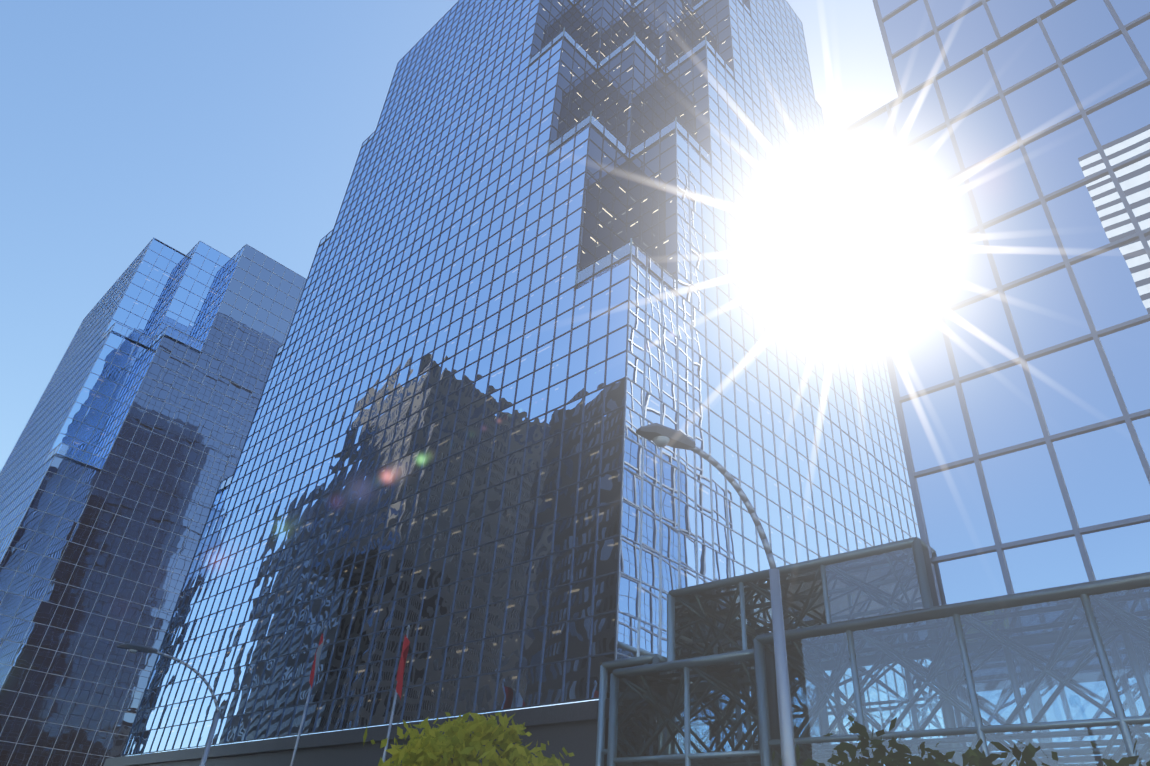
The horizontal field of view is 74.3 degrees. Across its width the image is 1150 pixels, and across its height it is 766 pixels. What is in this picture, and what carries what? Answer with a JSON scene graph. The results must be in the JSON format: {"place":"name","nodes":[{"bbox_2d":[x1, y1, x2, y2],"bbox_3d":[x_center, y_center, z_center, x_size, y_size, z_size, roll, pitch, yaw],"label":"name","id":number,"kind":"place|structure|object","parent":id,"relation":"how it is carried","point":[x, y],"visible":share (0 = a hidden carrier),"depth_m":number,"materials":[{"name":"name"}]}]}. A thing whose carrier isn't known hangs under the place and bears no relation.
{"place":"outdoors","nodes":[
{"label":"outdoors","id":0,"kind":"place"},
{"bbox_2d":[0,237,306,765],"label":"tower","id":1,"kind":"structure","parent":0,"point":[120,463],"depth_m":100.36,"materials":[{"name":"blue glass"}]},
{"bbox_2d":[103,0,955,765],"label":"tower","id":2,"kind":"structure","parent":0,"point":[565,250],"depth_m":54.99,"materials":[{"name":"blue glass"}]},
{"bbox_2d":[842,0,1149,765],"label":"building","id":3,"kind":"structure","parent":0,"point":[998,154],"depth_m":26.74,"materials":[{"name":"blue glass"}]},
{"label":"ground","id":4,"kind":"structure","parent":0,"visible":0},
{"bbox_2d":[116,643,219,765],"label":"street lamp","id":5,"kind":"object","parent":4,"relation":"on","point":[132,648],"visible":1,"depth_m":29.07,"materials":[{"name":"silver metal"}]},
{"bbox_2d":[290,625,326,765],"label":"flag pole","id":6,"kind":"object","parent":4,"relation":"on","point":[316,660],"visible":1,"depth_m":35.92,"materials":[{"name":"silver metal"}]},
{"bbox_2d":[382,625,409,761],"bbox_3d":[-7.401,14.736,29.506,0.240,10.998,1.707,13,-34,-12],"label":"flag pole","id":7,"kind":"object","parent":4,"relation":"on","point":[401,666],"visible":1,"depth_m":31.04,"materials":[{"name":"silver metal"}]},
{"bbox_2d":[363,711,573,765],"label":"yellow tree","id":8,"kind":"object","parent":4,"relation":"on","point":[433,746],"visible":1,"depth_m":13.45,"materials":[{"name":"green plant"}]},
{"bbox_2d":[636,423,796,765],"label":"street lamp","id":9,"kind":"object","parent":4,"relation":"on","point":[658,435],"visible":1,"depth_m":12.61,"materials":[{"name":"silver metal"}]},
{"bbox_2d":[595,537,1149,765],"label":"glass skywalk","id":10,"kind":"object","parent":4,"relation":"on","point":[703,692],"depth_m":22.78,"materials":[{"name":"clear glass"}]},
{"bbox_2d":[772,715,972,765],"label":"tree","id":11,"kind":"object","parent":4,"relation":"on","point":[897,758],"visible":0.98,"depth_m":12.71,"materials":[{"name":"green plant"}]},
{"bbox_2d":[967,736,1149,765],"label":"tree","id":12,"kind":"object","parent":4,"relation":"on","point":[977,757],"visible":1,"depth_m":11.85,"materials":[{"name":"green plant"}]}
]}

